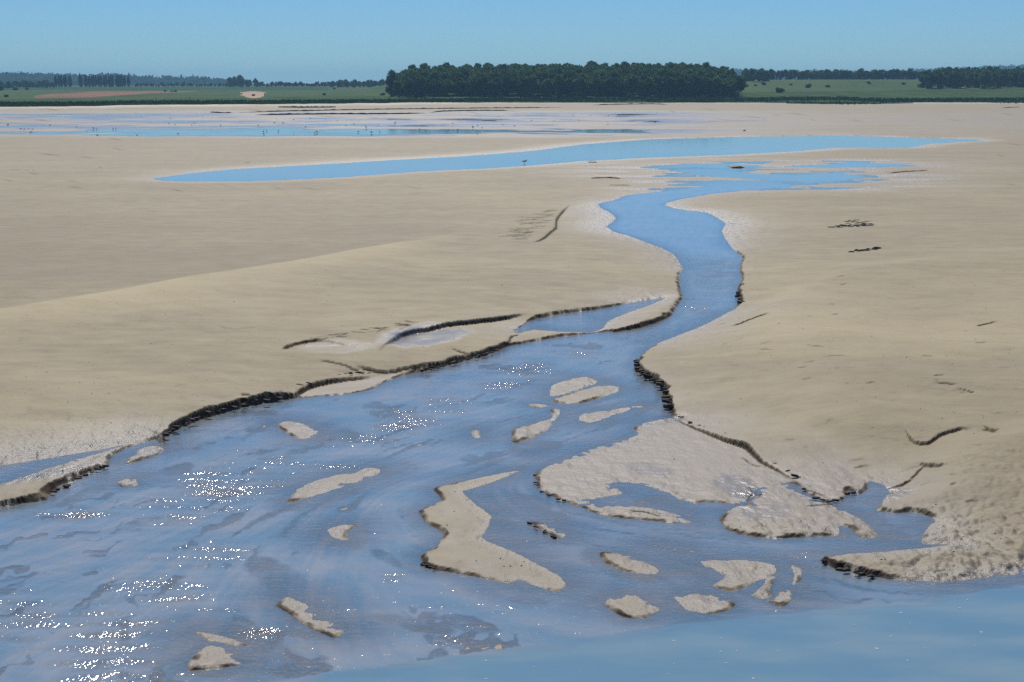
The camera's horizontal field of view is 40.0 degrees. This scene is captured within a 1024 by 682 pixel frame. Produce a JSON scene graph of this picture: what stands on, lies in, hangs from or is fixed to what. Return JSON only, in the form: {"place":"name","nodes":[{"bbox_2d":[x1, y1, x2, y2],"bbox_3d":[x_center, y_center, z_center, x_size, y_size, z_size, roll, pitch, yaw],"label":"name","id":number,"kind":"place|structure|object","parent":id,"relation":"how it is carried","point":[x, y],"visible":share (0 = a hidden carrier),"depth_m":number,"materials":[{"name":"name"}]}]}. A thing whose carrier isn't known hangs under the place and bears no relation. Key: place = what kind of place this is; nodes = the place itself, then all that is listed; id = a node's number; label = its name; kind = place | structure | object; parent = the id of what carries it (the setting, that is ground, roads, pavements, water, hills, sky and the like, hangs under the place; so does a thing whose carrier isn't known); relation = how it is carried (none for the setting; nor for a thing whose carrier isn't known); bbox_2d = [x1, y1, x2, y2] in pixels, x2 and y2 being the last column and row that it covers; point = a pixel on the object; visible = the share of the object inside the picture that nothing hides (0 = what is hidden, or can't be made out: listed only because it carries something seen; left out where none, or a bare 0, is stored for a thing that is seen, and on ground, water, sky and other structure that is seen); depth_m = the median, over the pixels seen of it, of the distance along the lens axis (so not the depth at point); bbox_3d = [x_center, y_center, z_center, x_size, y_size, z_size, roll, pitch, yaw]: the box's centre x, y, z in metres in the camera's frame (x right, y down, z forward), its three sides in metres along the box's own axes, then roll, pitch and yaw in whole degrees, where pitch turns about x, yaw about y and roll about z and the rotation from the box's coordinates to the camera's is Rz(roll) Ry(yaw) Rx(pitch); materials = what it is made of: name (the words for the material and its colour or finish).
{"place":"outdoors","nodes":[
{"label":"outdoors","id":0,"kind":"place"},
{"bbox_2d":[35,91,197,97],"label":"bare field","id":1,"kind":"structure","parent":0,"point":[90,94],"depth_m":780.71,"materials":[{"name":"red soil"}]},
{"bbox_2d":[3,87,327,89],"bbox_3d":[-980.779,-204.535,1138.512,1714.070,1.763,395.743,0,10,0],"label":"crop field","id":2,"kind":"structure","parent":0,"point":[180,88],"depth_m":1119.75,"materials":[{"name":"plant"}]},
{"bbox_2d":[135,82,237,86],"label":"treeline","id":3,"kind":"object","parent":2,"relation":"on","point":[162,84],"visible":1,"depth_m":1325.94,"materials":[{"name":"green plant"}]},
{"bbox_2d":[227,78,232,86],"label":"broadleaf tree","id":4,"kind":"object","parent":2,"relation":"on","point":[229,81],"visible":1,"depth_m":1322.70,"materials":[{"name":"green plant"}]},
{"bbox_2d":[235,75,243,86],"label":"broadleaf tree","id":5,"kind":"object","parent":2,"relation":"on","point":[239,80],"visible":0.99,"depth_m":1307.07,"materials":[{"name":"green plant"}]},
{"bbox_2d":[14,84,385,86],"bbox_3d":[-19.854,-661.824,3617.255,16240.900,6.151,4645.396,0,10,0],"label":"land","id":6,"kind":"structure","parent":0,"point":[206,86],"depth_m":1476.22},
{"bbox_2d":[0,71,244,85],"bbox_3d":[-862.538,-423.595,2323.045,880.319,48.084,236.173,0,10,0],"label":"woods","id":7,"kind":"object","parent":6,"relation":"on","point":[5,77],"visible":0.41,"depth_m":2330.14,"materials":[{"name":"green plant"}]},
{"bbox_2d":[734,64,1023,79],"bbox_3d":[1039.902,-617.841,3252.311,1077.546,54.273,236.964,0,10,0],"label":"woods","id":8,"kind":"object","parent":6,"relation":"on","point":[738,71],"visible":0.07,"depth_m":3303.43,"materials":[{"name":"green plant"}]},
{"bbox_2d":[0,114,982,185],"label":"pool water","id":9,"kind":"structure","parent":0,"point":[655,148],"depth_m":141.19,"materials":[{"name":"liquid"}]},
{"bbox_2d":[0,102,1023,681],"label":"tidal flat","id":10,"kind":"structure","parent":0,"point":[122,270],"depth_m":44.58,"materials":[{"name":"sand"}]},
{"bbox_2d":[260,112,419,114],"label":"mud ledge","id":11,"kind":"object","parent":10,"relation":"on","point":[332,113],"visible":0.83,"depth_m":324.20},
{"bbox_2d":[239,107,556,112],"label":"mud ledge","id":12,"kind":"object","parent":10,"relation":"on","point":[400,108],"visible":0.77,"depth_m":384.29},
{"bbox_2d":[430,110,508,112],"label":"mud ledge","id":13,"kind":"object","parent":10,"relation":"on","point":[469,110],"visible":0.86,"depth_m":362.54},
{"bbox_2d":[22,257,1020,610],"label":"mud crumbs","id":14,"kind":"object","parent":10,"relation":"on","point":[454,511],"visible":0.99,"depth_m":31.37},
{"bbox_2d":[591,176,620,178],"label":"mud ledge","id":15,"kind":"object","parent":10,"relation":"on","point":[606,177],"visible":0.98,"depth_m":105.10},
{"bbox_2d":[599,103,666,104],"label":"mud ledge","id":16,"kind":"object","parent":10,"relation":"on","point":[629,103],"visible":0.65,"depth_m":471.22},
{"bbox_2d":[278,100,1023,107],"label":"beach grass","id":17,"kind":"structure","parent":10,"relation":"on","point":[848,103],"depth_m":504.75,"materials":[{"name":"plant"}]},
{"bbox_2d":[828,223,872,227],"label":"weed wrack","id":18,"kind":"object","parent":10,"relation":"on","point":[856,225],"visible":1,"depth_m":68.61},
{"bbox_2d":[849,247,881,251],"bbox_3d":[14.658,-3.780,58.250,2.452,0.062,0.705,-10,14,-44],"label":"weed wrack","id":19,"kind":"object","parent":10,"relation":"on","point":[868,249],"visible":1,"depth_m":58.29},
{"bbox_2d":[884,170,928,172],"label":"mud ledge","id":20,"kind":"object","parent":10,"relation":"on","point":[897,171],"visible":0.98,"depth_m":113.31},
{"bbox_2d":[0,186,1023,681],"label":"stream water","id":21,"kind":"structure","parent":0,"point":[378,590],"depth_m":22.20,"materials":[{"name":"liquid"}]},
{"bbox_2d":[118,478,138,486],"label":"sandbar","id":22,"kind":"structure","parent":21,"relation":"on","point":[129,482],"depth_m":25.07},
{"bbox_2d":[127,445,163,462],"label":"sandbar","id":23,"kind":"structure","parent":21,"relation":"on","point":[147,452],"depth_m":27.07,"materials":[{"name":"sand"}]},
{"bbox_2d":[188,644,245,670],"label":"sandbar","id":24,"kind":"structure","parent":21,"relation":"on","point":[211,656],"depth_m":17.36,"materials":[{"name":"sand"}]},
{"bbox_2d":[197,632,248,645],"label":"sandbar","id":25,"kind":"structure","parent":21,"relation":"on","point":[221,639],"depth_m":17.98,"materials":[{"name":"sand"}]},
{"bbox_2d":[278,421,318,439],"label":"sandbar","id":26,"kind":"structure","parent":21,"relation":"on","point":[300,430],"depth_m":28.89,"materials":[{"name":"sand"}]},
{"bbox_2d":[277,597,344,637],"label":"sandbar","id":27,"kind":"structure","parent":21,"relation":"on","point":[301,612],"depth_m":18.71,"materials":[{"name":"sand"}]},
{"bbox_2d":[287,467,379,502],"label":"sandbar","id":28,"kind":"structure","parent":21,"relation":"on","point":[329,484],"depth_m":25.04,"materials":[{"name":"sand"}]},
{"bbox_2d":[327,525,356,540],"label":"sandbar","id":29,"kind":"structure","parent":21,"relation":"on","point":[341,531],"depth_m":22.36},
{"bbox_2d":[471,428,480,436],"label":"sandbar","id":30,"kind":"structure","parent":21,"relation":"on","point":[475,431],"depth_m":28.66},
{"bbox_2d":[420,470,565,591],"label":"sandbar","id":31,"kind":"structure","parent":21,"relation":"on","point":[463,546],"depth_m":21.47,"materials":[{"name":"sand"}]},
{"bbox_2d":[513,408,561,441],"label":"sandbar","id":32,"kind":"structure","parent":21,"relation":"on","point":[528,431],"depth_m":28.89,"materials":[{"name":"sand"}]},
{"bbox_2d":[528,403,554,407],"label":"sandbar","id":33,"kind":"structure","parent":21,"relation":"on","point":[539,405],"depth_m":31.11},
{"bbox_2d":[530,521,565,538],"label":"sandbar","id":34,"kind":"structure","parent":21,"relation":"on","point":[558,531],"depth_m":22.46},
{"bbox_2d":[551,377,597,395],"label":"sandbar","id":35,"kind":"structure","parent":21,"relation":"on","point":[568,385],"depth_m":33.12,"materials":[{"name":"sand"}]},
{"bbox_2d":[552,385,619,402],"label":"sandbar","id":36,"kind":"structure","parent":21,"relation":"on","point":[593,393],"depth_m":32.13,"materials":[{"name":"sand"}]},
{"bbox_2d":[579,405,643,423],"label":"sandbar","id":37,"kind":"structure","parent":21,"relation":"on","point":[587,418],"depth_m":30.22,"materials":[{"name":"sand"}]},
{"bbox_2d":[600,552,660,574],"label":"sandbar","id":38,"kind":"structure","parent":21,"relation":"on","point":[627,563],"depth_m":20.81,"materials":[{"name":"sand"}]},
{"bbox_2d":[605,594,660,618],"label":"sandbar","id":39,"kind":"structure","parent":21,"relation":"on","point":[630,605],"depth_m":19.13,"materials":[{"name":"sand"}]},
{"bbox_2d":[656,545,696,551],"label":"sandbar","id":40,"kind":"structure","parent":21,"relation":"on","point":[674,548],"depth_m":21.50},
{"bbox_2d":[675,594,735,614],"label":"sandbar","id":41,"kind":"structure","parent":21,"relation":"on","point":[705,604],"depth_m":19.23,"materials":[{"name":"sand"}]},
{"bbox_2d":[693,559,776,591],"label":"sandbar","id":42,"kind":"structure","parent":21,"relation":"on","point":[740,574],"depth_m":20.50,"materials":[{"name":"sand"}]},
{"bbox_2d":[752,576,778,598],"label":"sandbar","id":43,"kind":"structure","parent":21,"relation":"on","point":[763,591],"depth_m":19.76,"materials":[{"name":"sand"}]},
{"bbox_2d":[767,590,794,606],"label":"sandbar","id":44,"kind":"structure","parent":21,"relation":"on","point":[784,598],"depth_m":19.41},
{"bbox_2d":[792,564,802,585],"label":"sandbar","id":45,"kind":"structure","parent":21,"relation":"on","point":[798,571],"depth_m":20.36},
{"bbox_2d":[0,79,1023,98],"bbox_3d":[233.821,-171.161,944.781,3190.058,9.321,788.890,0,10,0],"label":"meadow","id":46,"kind":"structure","parent":0,"point":[818,85],"depth_m":788.59,"materials":[{"name":"plant"}]},
{"bbox_2d":[240,91,265,97],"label":"sand pit","id":47,"kind":"object","parent":46,"relation":"on","point":[247,94],"visible":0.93,"depth_m":745.05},
{"bbox_2d":[258,80,385,86],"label":"treeline","id":48,"kind":"object","parent":46,"relation":"on","point":[281,83],"visible":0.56,"depth_m":1297.91,"materials":[{"name":"green plant"}]},
{"bbox_2d":[335,79,342,86],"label":"broadleaf tree","id":49,"kind":"object","parent":46,"relation":"on","point":[338,83],"visible":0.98,"depth_m":1217.95,"materials":[{"name":"green plant"}]},
{"bbox_2d":[342,79,349,86],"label":"broadleaf tree","id":50,"kind":"object","parent":46,"relation":"on","point":[345,82],"visible":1,"depth_m":1213.43,"materials":[{"name":"green plant"}]},
{"bbox_2d":[744,68,755,80],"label":"broadleaf tree","id":51,"kind":"object","parent":46,"relation":"on","point":[750,73],"visible":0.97,"depth_m":899.15,"materials":[{"name":"green plant"}]},
{"bbox_2d":[753,71,762,81],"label":"broadleaf tree","id":52,"kind":"object","parent":46,"relation":"on","point":[758,75],"visible":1,"depth_m":878.15,"materials":[{"name":"green plant"}]},
{"bbox_2d":[763,72,769,80],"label":"broadleaf tree","id":53,"kind":"object","parent":46,"relation":"on","point":[766,76],"visible":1,"depth_m":895.22,"materials":[{"name":"green plant"}]},
{"bbox_2d":[768,68,774,79],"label":"broadleaf tree","id":54,"kind":"object","parent":46,"relation":"on","point":[772,73],"visible":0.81,"depth_m":976.21,"materials":[{"name":"green plant"}]},
{"bbox_2d":[791,70,799,78],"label":"broadleaf tree","id":55,"kind":"object","parent":46,"relation":"on","point":[795,73],"visible":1,"depth_m":976.26,"materials":[{"name":"green plant"}]},
{"bbox_2d":[800,71,806,79],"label":"broadleaf tree","id":56,"kind":"object","parent":46,"relation":"on","point":[802,74],"visible":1,"depth_m":973.24,"materials":[{"name":"green plant"}]},
{"bbox_2d":[813,71,819,78],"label":"broadleaf tree","id":57,"kind":"object","parent":46,"relation":"on","point":[816,74],"visible":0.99,"depth_m":981.31,"materials":[{"name":"green plant"}]},
{"bbox_2d":[823,69,830,79],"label":"broadleaf tree","id":58,"kind":"object","parent":46,"relation":"on","point":[826,72],"visible":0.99,"depth_m":980.99,"materials":[{"name":"green plant"}]},
{"bbox_2d":[839,70,846,79],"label":"broadleaf tree","id":59,"kind":"object","parent":46,"relation":"on","point":[842,73],"visible":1,"depth_m":980.61,"materials":[{"name":"green plant"}]},
{"bbox_2d":[856,69,864,79],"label":"broadleaf tree","id":60,"kind":"object","parent":46,"relation":"on","point":[860,73],"visible":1,"depth_m":977.90,"materials":[{"name":"green plant"}]},
{"bbox_2d":[873,70,879,79],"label":"broadleaf tree","id":61,"kind":"object","parent":46,"relation":"on","point":[876,74],"visible":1,"depth_m":975.26,"materials":[{"name":"green plant"}]},
{"bbox_2d":[885,69,894,78],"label":"broadleaf tree","id":62,"kind":"object","parent":46,"relation":"on","point":[890,73],"visible":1,"depth_m":992.24,"materials":[{"name":"green plant"}]},
{"bbox_2d":[894,69,900,78],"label":"broadleaf tree","id":63,"kind":"object","parent":46,"relation":"on","point":[897,72],"visible":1,"depth_m":993.36,"materials":[{"name":"green plant"}]},
{"bbox_2d":[901,70,906,78],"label":"broadleaf tree","id":64,"kind":"object","parent":46,"relation":"on","point":[903,73],"visible":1,"depth_m":974.90,"materials":[{"name":"green plant"}]},
{"bbox_2d":[906,68,914,78],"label":"broadleaf tree","id":65,"kind":"object","parent":46,"relation":"on","point":[910,73],"visible":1,"depth_m":975.41,"materials":[{"name":"green plant"}]},
{"bbox_2d":[917,69,931,87],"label":"broadleaf tree","id":66,"kind":"object","parent":46,"relation":"on","point":[922,81],"visible":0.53,"depth_m":778.70,"materials":[{"name":"green plant"}]},
{"bbox_2d":[924,72,933,88],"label":"broadleaf tree","id":67,"kind":"object","parent":46,"relation":"on","point":[928,78],"visible":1,"depth_m":762.27,"materials":[{"name":"green plant"}]},
{"bbox_2d":[925,72,941,88],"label":"broadleaf tree","id":68,"kind":"object","parent":46,"relation":"on","point":[936,79],"visible":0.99,"depth_m":762.20,"materials":[{"name":"green plant"}]},
{"bbox_2d":[933,68,946,87],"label":"broadleaf tree","id":69,"kind":"object","parent":46,"relation":"on","point":[938,71],"visible":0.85,"depth_m":766.28,"materials":[{"name":"green plant"}]},
{"bbox_2d":[942,71,950,85],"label":"broadleaf tree","id":70,"kind":"object","parent":46,"relation":"on","point":[944,82],"visible":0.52,"depth_m":779.94,"materials":[{"name":"green plant"}]},
{"bbox_2d":[946,71,957,87],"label":"broadleaf tree","id":71,"kind":"object","parent":46,"relation":"on","point":[954,83],"visible":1,"depth_m":767.46,"materials":[{"name":"green plant"}]},
{"bbox_2d":[950,71,963,87],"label":"broadleaf tree","id":72,"kind":"object","parent":46,"relation":"on","point":[958,77],"visible":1,"depth_m":766.12,"materials":[{"name":"green plant"}]},
{"bbox_2d":[957,72,966,87],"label":"broadleaf tree","id":73,"kind":"object","parent":46,"relation":"on","point":[964,79],"visible":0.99,"depth_m":767.63,"materials":[{"name":"green plant"}]},
{"bbox_2d":[964,72,973,87],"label":"broadleaf tree","id":74,"kind":"object","parent":46,"relation":"on","point":[969,77],"visible":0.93,"depth_m":777.94,"materials":[{"name":"green plant"}]},
{"bbox_2d":[969,73,979,87],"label":"broadleaf tree","id":75,"kind":"object","parent":46,"relation":"on","point":[975,82],"visible":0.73,"depth_m":776.37,"materials":[{"name":"green plant"}]},
{"bbox_2d":[942,66,1023,72],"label":"copse canopy","id":76,"kind":"object","parent":46,"relation":"on","point":[948,68],"visible":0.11,"depth_m":839.05,"materials":[{"name":"green plant"}]},
{"bbox_2d":[977,69,994,88],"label":"broadleaf tree","id":77,"kind":"object","parent":46,"relation":"on","point":[984,77],"visible":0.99,"depth_m":761.08,"materials":[{"name":"green plant"}]},
{"bbox_2d":[988,72,999,87],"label":"broadleaf tree","id":78,"kind":"object","parent":46,"relation":"on","point":[996,78],"visible":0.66,"depth_m":768.28,"materials":[{"name":"green plant"}]},
{"bbox_2d":[995,70,1012,87],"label":"broadleaf tree","id":79,"kind":"object","parent":46,"relation":"on","point":[1005,81],"visible":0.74,"depth_m":776.13,"materials":[{"name":"green plant"}]},
{"bbox_2d":[1007,70,1013,86],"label":"broadleaf tree","id":80,"kind":"object","parent":46,"relation":"on","point":[1010,78],"visible":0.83,"depth_m":788.47,"materials":[{"name":"green plant"}]},
{"bbox_2d":[1011,69,1021,86],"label":"broadleaf tree","id":81,"kind":"object","parent":46,"relation":"on","point":[1014,76],"visible":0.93,"depth_m":784.63,"materials":[{"name":"green plant"}]},
{"bbox_2d":[1016,71,1023,86],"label":"broadleaf tree","id":82,"kind":"object","parent":46,"relation":"on","point":[1021,78],"visible":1,"depth_m":779.09,"materials":[{"name":"green plant"}]},
{"bbox_2d":[0,88,1023,105],"bbox_3d":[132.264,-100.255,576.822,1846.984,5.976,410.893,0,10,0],"label":"salt marsh","id":83,"kind":"structure","parent":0,"point":[978,93],"depth_m":639.28,"materials":[{"name":"plant"}]},
{"bbox_2d":[0,96,1023,106],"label":"marsh grass","id":84,"kind":"structure","parent":83,"relation":"on","point":[216,101],"depth_m":546.94,"materials":[{"name":"plant"}]},
{"bbox_2d":[775,87,784,92],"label":"shrub","id":85,"kind":"object","parent":83,"relation":"on","point":[779,90],"visible":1,"depth_m":708.33,"materials":[{"name":"green plant"}]},
{"bbox_2d":[388,89,743,98],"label":"wooded rise","id":86,"kind":"structure","parent":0,"point":[427,94],"depth_m":609.21,"materials":[{"name":"plant"}]},
{"bbox_2d":[385,70,397,96],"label":"broadleaf tree","id":87,"kind":"object","parent":86,"relation":"on","point":[391,77],"visible":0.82,"depth_m":628.24,"materials":[{"name":"green plant"}]},
{"bbox_2d":[394,75,412,94],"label":"broadleaf tree","id":88,"kind":"object","parent":86,"relation":"on","point":[402,79],"visible":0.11,"depth_m":620.68,"materials":[{"name":"green plant"}]},
{"bbox_2d":[406,71,415,78],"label":"broadleaf tree","id":89,"kind":"object","parent":86,"relation":"on","point":[410,74],"visible":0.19,"depth_m":625.28,"materials":[{"name":"green plant"}]},
{"bbox_2d":[419,70,429,89],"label":"broadleaf tree","id":90,"kind":"object","parent":86,"relation":"on","point":[425,73],"visible":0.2,"depth_m":626.73,"materials":[{"name":"green plant"}]},
{"bbox_2d":[460,68,471,87],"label":"broadleaf tree","id":91,"kind":"object","parent":86,"relation":"on","point":[466,72],"visible":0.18,"depth_m":625.47,"materials":[{"name":"green plant"}]},
{"bbox_2d":[536,71,551,94],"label":"broadleaf tree","id":92,"kind":"object","parent":86,"relation":"on","point":[543,76],"visible":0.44,"depth_m":615.06,"materials":[{"name":"green plant"}]},
{"bbox_2d":[541,78,554,95],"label":"broadleaf tree","id":93,"kind":"object","parent":86,"relation":"on","point":[547,85],"visible":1,"depth_m":607.04,"materials":[{"name":"green plant"}]},
{"bbox_2d":[396,63,746,90],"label":"wood canopy","id":94,"kind":"object","parent":86,"relation":"on","point":[623,68],"visible":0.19,"depth_m":656.58,"materials":[{"name":"green plant"}]},
{"bbox_2d":[573,68,587,75],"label":"broadleaf tree","id":95,"kind":"object","parent":86,"relation":"on","point":[578,71],"visible":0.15,"depth_m":627.69,"materials":[{"name":"green plant"}]},
{"bbox_2d":[573,73,592,93],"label":"broadleaf tree","id":96,"kind":"object","parent":86,"relation":"on","point":[583,75],"visible":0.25,"depth_m":617.41,"materials":[{"name":"green plant"}]},
{"bbox_2d":[590,70,607,93],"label":"broadleaf tree","id":97,"kind":"object","parent":86,"relation":"on","point":[601,73],"visible":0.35,"depth_m":617.96,"materials":[{"name":"green plant"}]},
{"bbox_2d":[620,73,631,93],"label":"broadleaf tree","id":98,"kind":"object","parent":86,"relation":"on","point":[625,77],"visible":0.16,"depth_m":618.77,"materials":[{"name":"green plant"}]},
{"bbox_2d":[623,74,642,95],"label":"broadleaf tree","id":99,"kind":"object","parent":86,"relation":"on","point":[633,82],"visible":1,"depth_m":606.84,"materials":[{"name":"green plant"}]},
{"bbox_2d":[701,71,716,93],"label":"broadleaf tree","id":100,"kind":"object","parent":86,"relation":"on","point":[711,74],"visible":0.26,"depth_m":616.91,"materials":[{"name":"green plant"}]},
{"bbox_2d":[709,76,724,95],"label":"broadleaf tree","id":101,"kind":"object","parent":86,"relation":"on","point":[717,88],"visible":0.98,"depth_m":607.14,"materials":[{"name":"green plant"}]},
{"bbox_2d":[716,73,736,94],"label":"broadleaf tree","id":102,"kind":"object","parent":86,"relation":"on","point":[724,77],"visible":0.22,"depth_m":616.25,"materials":[{"name":"green plant"}]},
{"bbox_2d":[722,79,739,96],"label":"broadleaf tree","id":103,"kind":"object","parent":86,"relation":"on","point":[729,87],"visible":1,"depth_m":607.23,"materials":[{"name":"green plant"}]},
{"bbox_2d":[735,76,746,95],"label":"broadleaf tree","id":104,"kind":"object","parent":86,"relation":"on","point":[741,83],"visible":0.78,"depth_m":616.63,"materials":[{"name":"green plant"}]},
{"bbox_2d":[262,583,1023,681],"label":"river water","id":105,"kind":"structure","parent":0,"point":[939,639],"depth_m":17.59,"materials":[{"name":"liquid"}]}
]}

